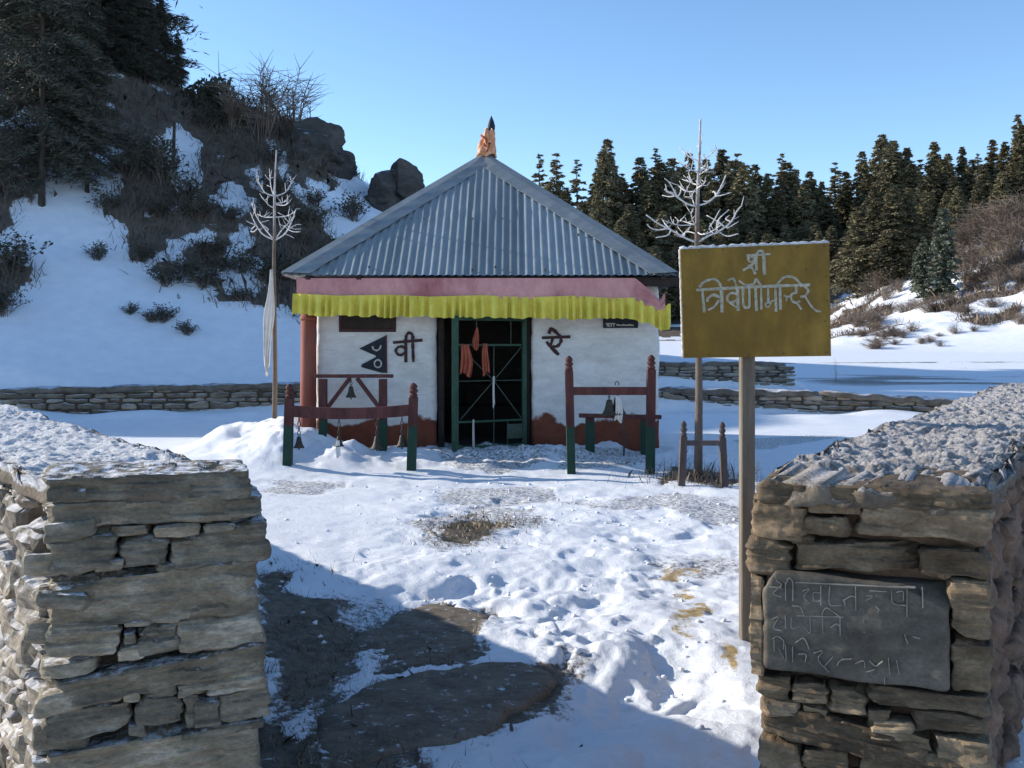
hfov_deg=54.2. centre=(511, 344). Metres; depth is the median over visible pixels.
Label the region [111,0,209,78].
pine
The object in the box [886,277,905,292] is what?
brown bush
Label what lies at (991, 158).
conifer
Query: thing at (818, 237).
conifer
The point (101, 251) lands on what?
shrub
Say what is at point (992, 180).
conifer
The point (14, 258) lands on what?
shrub
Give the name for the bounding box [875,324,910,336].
brown bush
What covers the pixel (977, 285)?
brown bush
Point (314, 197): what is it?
shrub
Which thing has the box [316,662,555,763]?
flagstone
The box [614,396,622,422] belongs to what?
rag
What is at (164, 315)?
shrub
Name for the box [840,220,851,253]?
conifer
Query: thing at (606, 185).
conifer
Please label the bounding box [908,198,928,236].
conifer
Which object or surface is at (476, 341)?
prayer scarf
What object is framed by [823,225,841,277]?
conifer
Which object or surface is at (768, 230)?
conifer
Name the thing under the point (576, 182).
conifer
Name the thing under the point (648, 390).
bell stand
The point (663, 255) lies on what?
conifer
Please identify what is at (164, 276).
shrub
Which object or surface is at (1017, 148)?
conifer
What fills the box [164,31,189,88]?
pine
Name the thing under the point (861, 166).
conifer
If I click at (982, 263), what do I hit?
brown bush
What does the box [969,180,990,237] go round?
conifer
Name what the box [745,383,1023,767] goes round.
stone wall
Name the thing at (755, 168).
conifer
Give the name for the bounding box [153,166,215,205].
shrub
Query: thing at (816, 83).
sky
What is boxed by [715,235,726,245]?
conifer
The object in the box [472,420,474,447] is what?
cord
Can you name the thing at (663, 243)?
conifer
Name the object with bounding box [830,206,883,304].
conifer
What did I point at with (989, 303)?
brown bush
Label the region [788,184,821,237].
conifer
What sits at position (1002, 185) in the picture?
conifer
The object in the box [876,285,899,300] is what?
brown bush
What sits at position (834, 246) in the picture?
conifer
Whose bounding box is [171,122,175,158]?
trunk
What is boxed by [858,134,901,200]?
conifer
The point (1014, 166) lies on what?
conifer
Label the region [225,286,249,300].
shrub
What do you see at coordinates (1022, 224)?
brown bush
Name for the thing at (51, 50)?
pine
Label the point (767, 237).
conifer
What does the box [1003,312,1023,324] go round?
brown bush
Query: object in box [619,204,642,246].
conifer
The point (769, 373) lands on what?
stone wall
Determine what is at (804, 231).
conifer
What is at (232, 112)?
bare bush
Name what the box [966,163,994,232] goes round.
conifer
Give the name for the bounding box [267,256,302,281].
shrub
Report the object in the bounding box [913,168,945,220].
conifer
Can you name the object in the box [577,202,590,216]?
conifer
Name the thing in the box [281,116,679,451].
temple
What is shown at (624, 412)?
bell
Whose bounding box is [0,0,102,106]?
pine
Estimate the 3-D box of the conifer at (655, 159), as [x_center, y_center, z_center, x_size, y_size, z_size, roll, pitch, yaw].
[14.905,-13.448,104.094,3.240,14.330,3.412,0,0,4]
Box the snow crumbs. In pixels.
[259,474,1021,767]
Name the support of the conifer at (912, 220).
on the ground at (70, 323)
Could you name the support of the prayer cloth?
hanging from the frosted sapling at (274, 238)
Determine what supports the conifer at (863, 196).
on the ground at (70, 323)
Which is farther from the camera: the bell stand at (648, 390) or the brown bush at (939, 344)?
the brown bush at (939, 344)
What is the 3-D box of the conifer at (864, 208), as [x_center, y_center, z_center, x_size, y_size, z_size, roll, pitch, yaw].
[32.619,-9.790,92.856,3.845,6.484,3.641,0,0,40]
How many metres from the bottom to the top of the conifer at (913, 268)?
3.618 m
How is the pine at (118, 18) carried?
on the ground at (70, 323)
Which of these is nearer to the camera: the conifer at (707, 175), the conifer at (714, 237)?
the conifer at (714, 237)
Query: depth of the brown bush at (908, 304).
65.23 m
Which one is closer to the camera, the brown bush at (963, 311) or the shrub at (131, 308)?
the shrub at (131, 308)
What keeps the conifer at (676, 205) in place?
on the ground at (70, 323)
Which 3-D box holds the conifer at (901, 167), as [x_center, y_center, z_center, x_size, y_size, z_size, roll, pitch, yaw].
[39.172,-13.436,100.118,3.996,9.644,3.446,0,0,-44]
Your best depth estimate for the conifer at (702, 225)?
85.23 m
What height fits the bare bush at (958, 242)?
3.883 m
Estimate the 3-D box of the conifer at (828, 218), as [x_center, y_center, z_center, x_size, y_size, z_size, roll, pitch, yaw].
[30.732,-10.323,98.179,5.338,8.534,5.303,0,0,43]
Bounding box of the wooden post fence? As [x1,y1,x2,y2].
[678,421,728,486]
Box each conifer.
[531,154,547,186]
[543,153,564,199]
[560,187,574,207]
[568,159,586,212]
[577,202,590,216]
[580,138,627,229]
[584,184,596,214]
[590,200,613,231]
[605,176,637,223]
[607,220,617,231]
[614,219,631,242]
[618,157,653,223]
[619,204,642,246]
[624,213,648,245]
[634,233,649,252]
[635,180,669,247]
[642,162,685,228]
[642,198,661,243]
[647,146,662,175]
[648,211,677,291]
[649,246,678,316]
[656,158,683,232]
[657,250,677,317]
[661,167,711,249]
[662,243,681,319]
[667,220,687,259]
[673,222,710,313]
[675,229,691,272]
[682,153,696,180]
[683,173,707,219]
[684,218,707,245]
[694,159,721,217]
[701,160,763,241]
[701,181,726,241]
[711,221,723,244]
[712,148,730,205]
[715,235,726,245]
[722,164,774,242]
[722,217,740,244]
[728,153,751,191]
[730,212,761,243]
[743,229,757,243]
[748,164,764,212]
[755,186,776,230]
[758,173,777,228]
[759,234,775,243]
[761,226,774,241]
[767,192,790,242]
[769,162,816,229]
[771,153,785,190]
[779,224,793,242]
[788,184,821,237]
[790,228,799,241]
[793,168,802,225]
[794,221,814,241]
[801,171,820,198]
[807,222,823,241]
[811,194,829,229]
[811,196,843,239]
[813,181,830,229]
[815,234,835,281]
[822,226,845,281]
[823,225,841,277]
[825,162,842,216]
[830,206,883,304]
[832,171,853,243]
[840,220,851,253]
[843,151,868,230]
[845,173,873,231]
[847,198,905,295]
[847,205,869,254]
[857,161,878,209]
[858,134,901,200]
[861,186,883,230]
[863,189,925,286]
[870,148,907,213]
[872,173,889,203]
[876,185,901,219]
[889,140,901,163]
[891,187,931,278]
[898,162,909,188]
[898,163,923,198]
[900,147,914,183]
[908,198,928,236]
[908,236,935,298]
[908,246,920,286]
[911,185,934,231]
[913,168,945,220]
[914,159,927,180]
[916,192,938,257]
[922,208,961,300]
[923,141,941,197]
[929,193,939,227]
[930,159,954,210]
[935,191,955,239]
[940,153,959,188]
[941,189,973,242]
[942,176,968,218]
[955,146,968,185]
[958,159,978,193]
[960,185,968,200]
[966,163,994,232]
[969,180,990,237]
[972,153,982,189]
[980,178,997,226]
[983,139,998,177]
[986,171,1015,227]
[992,160,1005,177]
[993,141,1012,188]
[1004,125,1023,188]
[1007,162,1023,199]
[1009,114,1023,161]
[1009,167,1023,216]
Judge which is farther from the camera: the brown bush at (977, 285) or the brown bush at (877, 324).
the brown bush at (977, 285)
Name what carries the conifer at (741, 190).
on the ground at (70, 323)
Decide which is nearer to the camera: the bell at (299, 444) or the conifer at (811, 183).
the bell at (299, 444)
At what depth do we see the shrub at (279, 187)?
32.39 m
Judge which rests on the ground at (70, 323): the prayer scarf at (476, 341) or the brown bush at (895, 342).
the brown bush at (895, 342)
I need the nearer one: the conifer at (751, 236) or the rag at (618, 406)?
the rag at (618, 406)
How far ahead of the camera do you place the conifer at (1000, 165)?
95.91 m
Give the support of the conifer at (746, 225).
on the ground at (70, 323)
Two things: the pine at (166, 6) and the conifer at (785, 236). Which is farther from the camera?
the conifer at (785, 236)
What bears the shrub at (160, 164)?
on the ground at (70, 323)
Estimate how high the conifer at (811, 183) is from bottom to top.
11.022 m
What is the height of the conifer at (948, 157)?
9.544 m
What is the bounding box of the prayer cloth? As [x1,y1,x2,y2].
[263,269,274,376]
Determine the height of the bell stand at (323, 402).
1.270 m
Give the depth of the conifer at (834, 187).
107.89 m
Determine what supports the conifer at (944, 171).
on the ground at (70, 323)
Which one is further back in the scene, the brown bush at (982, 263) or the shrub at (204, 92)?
the brown bush at (982, 263)
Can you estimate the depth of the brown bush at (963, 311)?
59.04 m
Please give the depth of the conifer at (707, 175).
100.45 m
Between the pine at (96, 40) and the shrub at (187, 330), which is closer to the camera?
the shrub at (187, 330)
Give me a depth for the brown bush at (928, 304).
62.95 m
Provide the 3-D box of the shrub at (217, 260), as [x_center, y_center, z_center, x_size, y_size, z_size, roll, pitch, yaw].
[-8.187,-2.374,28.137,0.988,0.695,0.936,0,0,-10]
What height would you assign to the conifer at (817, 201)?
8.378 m
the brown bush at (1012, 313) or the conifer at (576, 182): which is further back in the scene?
the conifer at (576, 182)
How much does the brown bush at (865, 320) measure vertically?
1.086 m
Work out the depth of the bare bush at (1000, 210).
72.86 m
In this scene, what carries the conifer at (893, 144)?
on the ground at (70, 323)
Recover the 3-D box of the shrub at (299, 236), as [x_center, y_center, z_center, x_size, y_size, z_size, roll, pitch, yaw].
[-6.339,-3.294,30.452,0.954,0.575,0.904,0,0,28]
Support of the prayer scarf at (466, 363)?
hanging from the temple
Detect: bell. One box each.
[293,417,304,449]
[334,419,343,446]
[346,378,355,398]
[371,418,382,450]
[396,417,406,448]
[602,393,616,417]
[613,395,625,414]
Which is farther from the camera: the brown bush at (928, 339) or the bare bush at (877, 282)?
the bare bush at (877, 282)
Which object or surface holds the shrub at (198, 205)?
on the ground at (70, 323)
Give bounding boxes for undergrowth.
[0,49,371,334]
[830,222,1023,337]
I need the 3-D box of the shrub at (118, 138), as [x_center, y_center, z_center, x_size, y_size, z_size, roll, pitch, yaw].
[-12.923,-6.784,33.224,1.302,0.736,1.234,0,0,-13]
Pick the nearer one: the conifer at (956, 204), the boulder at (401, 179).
the boulder at (401, 179)
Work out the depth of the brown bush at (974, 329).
54.73 m
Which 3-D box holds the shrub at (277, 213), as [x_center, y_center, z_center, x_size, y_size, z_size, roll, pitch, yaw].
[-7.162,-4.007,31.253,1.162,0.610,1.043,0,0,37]
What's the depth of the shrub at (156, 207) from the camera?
29.88 m
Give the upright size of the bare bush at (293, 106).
3.434 m
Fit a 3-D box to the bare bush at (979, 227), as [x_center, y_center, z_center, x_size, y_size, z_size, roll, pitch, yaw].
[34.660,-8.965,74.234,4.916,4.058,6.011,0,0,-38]
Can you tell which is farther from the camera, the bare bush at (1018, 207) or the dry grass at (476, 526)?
the bare bush at (1018, 207)
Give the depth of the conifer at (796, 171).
102.82 m
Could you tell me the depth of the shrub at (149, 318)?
25.13 m
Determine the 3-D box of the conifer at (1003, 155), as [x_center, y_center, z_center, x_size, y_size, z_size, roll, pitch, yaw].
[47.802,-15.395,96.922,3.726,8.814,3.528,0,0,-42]
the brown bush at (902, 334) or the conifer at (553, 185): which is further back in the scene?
the conifer at (553, 185)
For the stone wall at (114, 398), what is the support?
on the ground at (70, 323)
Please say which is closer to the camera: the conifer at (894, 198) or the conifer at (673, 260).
the conifer at (894, 198)
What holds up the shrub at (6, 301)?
on the ground at (70, 323)
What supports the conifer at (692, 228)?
on the ground at (70, 323)
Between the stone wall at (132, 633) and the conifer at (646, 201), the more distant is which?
the conifer at (646, 201)
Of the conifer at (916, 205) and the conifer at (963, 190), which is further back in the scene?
the conifer at (963, 190)
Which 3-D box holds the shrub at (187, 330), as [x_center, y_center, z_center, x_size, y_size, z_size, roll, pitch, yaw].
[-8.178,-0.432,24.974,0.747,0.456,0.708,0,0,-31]
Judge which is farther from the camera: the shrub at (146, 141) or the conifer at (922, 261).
the conifer at (922, 261)
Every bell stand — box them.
[282,383,417,470]
[314,374,392,450]
[565,355,655,473]
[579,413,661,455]
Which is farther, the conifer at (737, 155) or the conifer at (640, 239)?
the conifer at (737, 155)
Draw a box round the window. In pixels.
[339,315,395,331]
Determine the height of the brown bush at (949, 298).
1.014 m
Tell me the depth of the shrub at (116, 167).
31.71 m
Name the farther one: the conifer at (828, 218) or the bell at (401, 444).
the conifer at (828, 218)
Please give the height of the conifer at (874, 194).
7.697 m
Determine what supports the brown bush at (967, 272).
on the ground at (70, 323)
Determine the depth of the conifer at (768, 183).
101.67 m
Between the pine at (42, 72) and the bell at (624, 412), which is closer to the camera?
the bell at (624, 412)
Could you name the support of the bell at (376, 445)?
hanging from the bell stand at (409, 410)
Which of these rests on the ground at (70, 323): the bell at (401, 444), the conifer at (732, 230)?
the conifer at (732, 230)
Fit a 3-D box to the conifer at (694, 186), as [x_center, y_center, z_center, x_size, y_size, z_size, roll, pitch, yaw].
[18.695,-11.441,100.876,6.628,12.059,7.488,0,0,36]
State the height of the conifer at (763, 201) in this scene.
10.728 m
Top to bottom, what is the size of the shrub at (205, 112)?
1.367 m
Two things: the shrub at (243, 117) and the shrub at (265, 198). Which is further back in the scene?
the shrub at (243, 117)
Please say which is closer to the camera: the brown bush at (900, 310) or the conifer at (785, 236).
the brown bush at (900, 310)
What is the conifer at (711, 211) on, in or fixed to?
on the ground at (70, 323)
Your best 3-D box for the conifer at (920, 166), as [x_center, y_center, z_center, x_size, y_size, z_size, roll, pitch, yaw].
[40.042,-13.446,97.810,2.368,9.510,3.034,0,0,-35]
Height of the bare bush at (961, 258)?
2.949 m
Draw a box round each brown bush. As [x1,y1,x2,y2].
[835,315,855,324]
[842,312,885,324]
[845,328,875,337]
[848,320,862,327]
[858,342,887,348]
[860,311,889,323]
[861,336,892,343]
[865,321,891,330]
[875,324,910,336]
[875,325,909,334]
[875,330,890,338]
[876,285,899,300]
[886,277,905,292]
[887,338,902,344]
[892,304,911,312]
[892,330,908,337]
[893,298,933,310]
[903,324,920,331]
[906,298,950,312]
[915,335,942,342]
[928,292,967,305]
[934,339,945,346]
[947,324,962,333]
[949,302,980,315]
[952,261,992,284]
[956,241,985,260]
[960,272,990,282]
[964,249,1001,274]
[965,279,990,291]
[970,326,984,331]
[974,296,1011,307]
[977,234,1022,267]
[978,227,1014,249]
[978,262,1018,277]
[979,269,1011,291]
[989,210,1023,239]
[995,231,1023,263]
[998,308,1023,319]
[1001,262,1023,286]
[1001,301,1023,312]
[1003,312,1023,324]
[1006,211,1023,237]
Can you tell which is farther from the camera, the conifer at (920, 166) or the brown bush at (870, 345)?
the conifer at (920, 166)
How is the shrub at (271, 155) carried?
on the ground at (70, 323)
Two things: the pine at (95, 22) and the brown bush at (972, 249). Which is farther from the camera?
the brown bush at (972, 249)
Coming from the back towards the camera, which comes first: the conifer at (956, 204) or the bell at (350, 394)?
the conifer at (956, 204)
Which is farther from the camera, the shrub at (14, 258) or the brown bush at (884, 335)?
the brown bush at (884, 335)
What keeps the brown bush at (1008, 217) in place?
on the ground at (70, 323)
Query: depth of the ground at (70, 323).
10.52 m
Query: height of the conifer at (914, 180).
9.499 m
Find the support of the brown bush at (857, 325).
on the ground at (70, 323)
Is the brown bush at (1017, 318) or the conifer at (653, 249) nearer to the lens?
the brown bush at (1017, 318)
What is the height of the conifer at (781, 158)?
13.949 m
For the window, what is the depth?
13.39 m
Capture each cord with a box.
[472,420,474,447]
[492,376,494,408]
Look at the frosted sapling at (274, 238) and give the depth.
14.38 m
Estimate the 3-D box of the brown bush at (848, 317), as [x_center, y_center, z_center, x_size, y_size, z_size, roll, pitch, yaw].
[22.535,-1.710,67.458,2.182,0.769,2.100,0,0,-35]
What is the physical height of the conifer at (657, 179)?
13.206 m
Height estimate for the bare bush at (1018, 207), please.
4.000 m
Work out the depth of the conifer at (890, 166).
95.44 m
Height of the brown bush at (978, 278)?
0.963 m
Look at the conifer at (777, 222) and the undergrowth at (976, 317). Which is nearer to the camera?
the undergrowth at (976, 317)
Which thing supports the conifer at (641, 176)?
on the ground at (70, 323)
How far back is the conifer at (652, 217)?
95.41 m
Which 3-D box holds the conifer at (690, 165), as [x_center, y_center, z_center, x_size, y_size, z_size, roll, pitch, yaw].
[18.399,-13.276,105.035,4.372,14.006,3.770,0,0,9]
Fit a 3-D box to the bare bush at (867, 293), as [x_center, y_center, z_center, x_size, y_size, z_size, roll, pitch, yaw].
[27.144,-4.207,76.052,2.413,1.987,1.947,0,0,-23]
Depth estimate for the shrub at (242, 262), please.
27.85 m
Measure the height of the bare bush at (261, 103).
3.348 m
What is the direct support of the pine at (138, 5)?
on the ground at (70, 323)
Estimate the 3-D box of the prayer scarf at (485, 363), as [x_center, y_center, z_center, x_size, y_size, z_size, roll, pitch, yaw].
[-0.344,0.196,13.088,0.108,0.433,0.050,0,0,0]
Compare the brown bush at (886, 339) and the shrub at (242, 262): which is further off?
the brown bush at (886, 339)
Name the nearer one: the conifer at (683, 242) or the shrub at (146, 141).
the shrub at (146, 141)
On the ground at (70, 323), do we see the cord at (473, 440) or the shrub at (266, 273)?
the shrub at (266, 273)
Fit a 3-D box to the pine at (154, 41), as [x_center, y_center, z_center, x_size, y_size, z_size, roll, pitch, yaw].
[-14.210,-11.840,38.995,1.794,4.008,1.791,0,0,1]
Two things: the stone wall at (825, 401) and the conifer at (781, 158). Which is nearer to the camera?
the stone wall at (825, 401)
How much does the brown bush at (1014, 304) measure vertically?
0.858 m
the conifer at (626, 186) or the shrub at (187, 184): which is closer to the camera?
the shrub at (187, 184)
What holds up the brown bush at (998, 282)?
on the ground at (70, 323)
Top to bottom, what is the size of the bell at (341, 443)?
0.370 m
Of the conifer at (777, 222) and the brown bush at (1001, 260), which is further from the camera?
the conifer at (777, 222)
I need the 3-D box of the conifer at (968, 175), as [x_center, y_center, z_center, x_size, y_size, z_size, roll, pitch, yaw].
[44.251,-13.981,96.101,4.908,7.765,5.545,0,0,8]
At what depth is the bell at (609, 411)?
11.88 m
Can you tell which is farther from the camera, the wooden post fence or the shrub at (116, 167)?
the shrub at (116, 167)
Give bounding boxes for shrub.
[0,229,52,282]
[0,276,29,317]
[83,189,127,210]
[84,239,111,260]
[103,138,155,178]
[104,152,129,173]
[109,129,139,149]
[115,119,183,162]
[119,301,138,313]
[127,240,160,263]
[132,133,199,186]
[134,197,175,217]
[138,309,160,322]
[142,260,188,286]
[142,302,180,322]
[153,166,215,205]
[155,253,205,275]
[168,192,222,220]
[171,319,197,335]
[174,261,235,289]
[180,73,254,120]
[185,97,228,130]
[188,235,243,259]
[207,249,235,271]
[215,246,265,274]
[218,202,246,220]
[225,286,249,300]
[235,109,252,123]
[238,253,292,284]
[242,182,288,211]
[247,166,309,198]
[252,136,294,167]
[266,207,300,224]
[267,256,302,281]
[284,197,337,227]
[292,227,321,244]
[299,188,328,205]
[310,233,342,251]
[327,190,370,221]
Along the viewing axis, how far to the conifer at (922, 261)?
68.42 m
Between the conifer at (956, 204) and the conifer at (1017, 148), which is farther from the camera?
the conifer at (1017, 148)
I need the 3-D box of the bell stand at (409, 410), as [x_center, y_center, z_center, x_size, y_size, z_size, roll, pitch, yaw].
[-1.948,1.051,12.050,1.632,1.197,0.110,0,0,0]
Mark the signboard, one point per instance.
(746, 304)
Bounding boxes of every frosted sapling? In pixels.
[247,150,301,418]
[646,119,743,478]
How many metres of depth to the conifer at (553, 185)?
101.73 m
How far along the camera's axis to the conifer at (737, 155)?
99.81 m
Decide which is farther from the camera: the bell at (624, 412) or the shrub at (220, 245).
the shrub at (220, 245)
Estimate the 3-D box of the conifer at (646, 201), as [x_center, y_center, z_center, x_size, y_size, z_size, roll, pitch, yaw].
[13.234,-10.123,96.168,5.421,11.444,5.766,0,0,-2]
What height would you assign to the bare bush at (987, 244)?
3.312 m
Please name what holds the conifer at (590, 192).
on the ground at (70, 323)
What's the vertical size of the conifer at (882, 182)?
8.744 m
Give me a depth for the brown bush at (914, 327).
57.42 m
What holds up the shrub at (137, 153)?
on the ground at (70, 323)
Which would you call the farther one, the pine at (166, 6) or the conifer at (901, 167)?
the conifer at (901, 167)
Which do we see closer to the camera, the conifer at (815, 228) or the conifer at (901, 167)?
the conifer at (815, 228)
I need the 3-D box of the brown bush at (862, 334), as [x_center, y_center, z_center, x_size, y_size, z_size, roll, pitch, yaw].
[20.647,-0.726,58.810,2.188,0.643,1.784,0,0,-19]
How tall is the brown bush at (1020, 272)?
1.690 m
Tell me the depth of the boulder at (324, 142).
35.82 m
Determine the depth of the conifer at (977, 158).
96.88 m
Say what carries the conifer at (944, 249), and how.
on the ground at (70, 323)
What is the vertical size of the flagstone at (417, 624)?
0.116 m
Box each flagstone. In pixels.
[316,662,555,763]
[347,604,488,668]
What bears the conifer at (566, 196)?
on the ground at (70, 323)
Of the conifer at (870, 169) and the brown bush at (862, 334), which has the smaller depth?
the brown bush at (862, 334)
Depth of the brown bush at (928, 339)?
54.22 m
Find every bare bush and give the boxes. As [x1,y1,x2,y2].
[200,50,315,142]
[210,73,258,128]
[237,53,332,138]
[855,281,879,299]
[858,269,900,292]
[927,199,1020,246]
[929,212,980,257]
[952,241,985,277]
[965,220,1020,263]
[968,203,1017,241]
[970,193,1022,231]
[978,207,1023,259]
[991,188,1023,224]
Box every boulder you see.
[289,117,356,179]
[363,158,424,211]
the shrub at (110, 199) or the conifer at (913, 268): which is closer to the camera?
the shrub at (110, 199)
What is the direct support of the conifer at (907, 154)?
on the ground at (70, 323)
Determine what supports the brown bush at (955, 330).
on the ground at (70, 323)
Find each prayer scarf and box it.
[459,344,472,376]
[473,327,478,349]
[482,343,489,375]
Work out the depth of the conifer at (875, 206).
78.51 m
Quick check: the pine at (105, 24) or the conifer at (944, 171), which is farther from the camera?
the conifer at (944, 171)
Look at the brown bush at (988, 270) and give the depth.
65.64 m
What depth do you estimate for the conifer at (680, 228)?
91.85 m
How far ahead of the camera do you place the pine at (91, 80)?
30.56 m
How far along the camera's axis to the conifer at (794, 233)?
94.36 m
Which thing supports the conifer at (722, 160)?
on the ground at (70, 323)
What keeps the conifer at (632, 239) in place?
on the ground at (70, 323)
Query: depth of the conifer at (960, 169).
99.82 m
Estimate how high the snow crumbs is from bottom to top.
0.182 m
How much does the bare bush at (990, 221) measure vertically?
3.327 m
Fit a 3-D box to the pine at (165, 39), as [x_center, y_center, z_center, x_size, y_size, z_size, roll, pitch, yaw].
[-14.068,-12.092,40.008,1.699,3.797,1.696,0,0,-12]
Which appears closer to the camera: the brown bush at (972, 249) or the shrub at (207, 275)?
the shrub at (207, 275)
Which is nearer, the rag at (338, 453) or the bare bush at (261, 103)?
the rag at (338, 453)
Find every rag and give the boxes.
[336,440,340,457]
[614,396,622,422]
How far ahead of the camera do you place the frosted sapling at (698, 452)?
11.57 m
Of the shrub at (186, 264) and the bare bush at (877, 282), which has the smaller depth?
the shrub at (186, 264)
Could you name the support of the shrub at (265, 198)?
on the ground at (70, 323)
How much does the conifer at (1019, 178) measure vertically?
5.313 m
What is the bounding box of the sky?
[151,0,1023,210]
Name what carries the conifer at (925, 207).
on the ground at (70, 323)
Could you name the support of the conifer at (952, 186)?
on the ground at (70, 323)
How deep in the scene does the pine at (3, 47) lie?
33.91 m
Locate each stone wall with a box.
[0,382,316,413]
[0,401,271,767]
[658,361,795,386]
[658,386,958,413]
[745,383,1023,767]
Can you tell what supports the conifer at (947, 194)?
on the ground at (70, 323)
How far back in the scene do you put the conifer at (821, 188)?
101.80 m
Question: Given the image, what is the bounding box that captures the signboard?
[678,240,830,641]
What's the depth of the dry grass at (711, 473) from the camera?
11.45 m
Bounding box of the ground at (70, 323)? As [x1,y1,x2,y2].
[0,39,1023,767]
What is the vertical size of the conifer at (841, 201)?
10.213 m
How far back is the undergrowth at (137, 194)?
31.00 m
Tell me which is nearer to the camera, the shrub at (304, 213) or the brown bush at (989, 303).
the shrub at (304, 213)
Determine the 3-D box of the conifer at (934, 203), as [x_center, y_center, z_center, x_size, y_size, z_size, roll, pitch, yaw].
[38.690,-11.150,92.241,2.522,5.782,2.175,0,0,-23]
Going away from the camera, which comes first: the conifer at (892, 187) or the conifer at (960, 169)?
the conifer at (892, 187)
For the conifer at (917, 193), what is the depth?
91.71 m
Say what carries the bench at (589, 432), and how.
on the ground at (70, 323)
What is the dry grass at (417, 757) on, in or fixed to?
on the ground at (70, 323)
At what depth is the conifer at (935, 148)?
99.78 m
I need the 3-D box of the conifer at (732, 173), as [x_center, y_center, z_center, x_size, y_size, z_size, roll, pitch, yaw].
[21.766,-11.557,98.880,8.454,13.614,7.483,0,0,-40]
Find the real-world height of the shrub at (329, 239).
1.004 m
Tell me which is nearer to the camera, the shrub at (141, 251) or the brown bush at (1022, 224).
the shrub at (141, 251)
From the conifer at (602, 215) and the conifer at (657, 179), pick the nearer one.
the conifer at (602, 215)
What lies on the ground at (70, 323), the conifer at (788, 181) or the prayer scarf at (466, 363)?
the conifer at (788, 181)
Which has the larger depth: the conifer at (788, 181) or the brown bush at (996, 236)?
the conifer at (788, 181)
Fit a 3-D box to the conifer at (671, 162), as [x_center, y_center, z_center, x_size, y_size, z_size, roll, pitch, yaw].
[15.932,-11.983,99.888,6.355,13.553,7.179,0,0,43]
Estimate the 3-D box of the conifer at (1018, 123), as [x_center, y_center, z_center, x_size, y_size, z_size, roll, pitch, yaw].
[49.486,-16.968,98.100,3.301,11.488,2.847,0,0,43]
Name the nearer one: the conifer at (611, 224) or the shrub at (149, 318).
the shrub at (149, 318)
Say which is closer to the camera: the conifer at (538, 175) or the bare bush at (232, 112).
the bare bush at (232, 112)
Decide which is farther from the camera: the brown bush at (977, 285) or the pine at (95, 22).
the brown bush at (977, 285)
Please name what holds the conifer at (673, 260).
on the ground at (70, 323)
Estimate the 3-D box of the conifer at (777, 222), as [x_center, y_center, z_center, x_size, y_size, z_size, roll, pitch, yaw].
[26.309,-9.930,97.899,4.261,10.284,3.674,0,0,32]
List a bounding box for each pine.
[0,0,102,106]
[0,0,111,206]
[0,0,115,172]
[0,6,33,93]
[5,0,91,82]
[37,0,134,192]
[71,0,113,50]
[80,6,111,65]
[84,0,173,48]
[90,0,129,72]
[97,0,147,79]
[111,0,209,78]
[112,0,157,84]
[129,0,167,90]
[151,0,180,80]
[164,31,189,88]
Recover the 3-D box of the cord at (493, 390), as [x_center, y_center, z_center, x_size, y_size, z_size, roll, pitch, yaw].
[-0.240,0.625,13.157,0.034,0.430,0.009,0,0,0]
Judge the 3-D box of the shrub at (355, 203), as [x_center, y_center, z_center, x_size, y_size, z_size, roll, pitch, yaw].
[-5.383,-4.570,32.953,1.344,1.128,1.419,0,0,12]
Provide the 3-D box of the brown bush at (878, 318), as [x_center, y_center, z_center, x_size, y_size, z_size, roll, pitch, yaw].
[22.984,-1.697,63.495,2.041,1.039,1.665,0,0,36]
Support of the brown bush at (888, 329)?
on the ground at (70, 323)
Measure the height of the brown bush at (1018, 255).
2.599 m
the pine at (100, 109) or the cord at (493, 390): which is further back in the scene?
the pine at (100, 109)
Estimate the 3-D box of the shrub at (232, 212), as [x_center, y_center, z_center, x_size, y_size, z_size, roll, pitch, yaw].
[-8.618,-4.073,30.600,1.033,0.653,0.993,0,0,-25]
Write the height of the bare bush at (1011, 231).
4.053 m
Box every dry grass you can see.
[256,455,760,608]
[259,576,582,767]
[607,450,776,487]
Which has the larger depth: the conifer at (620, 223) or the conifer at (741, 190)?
the conifer at (741, 190)

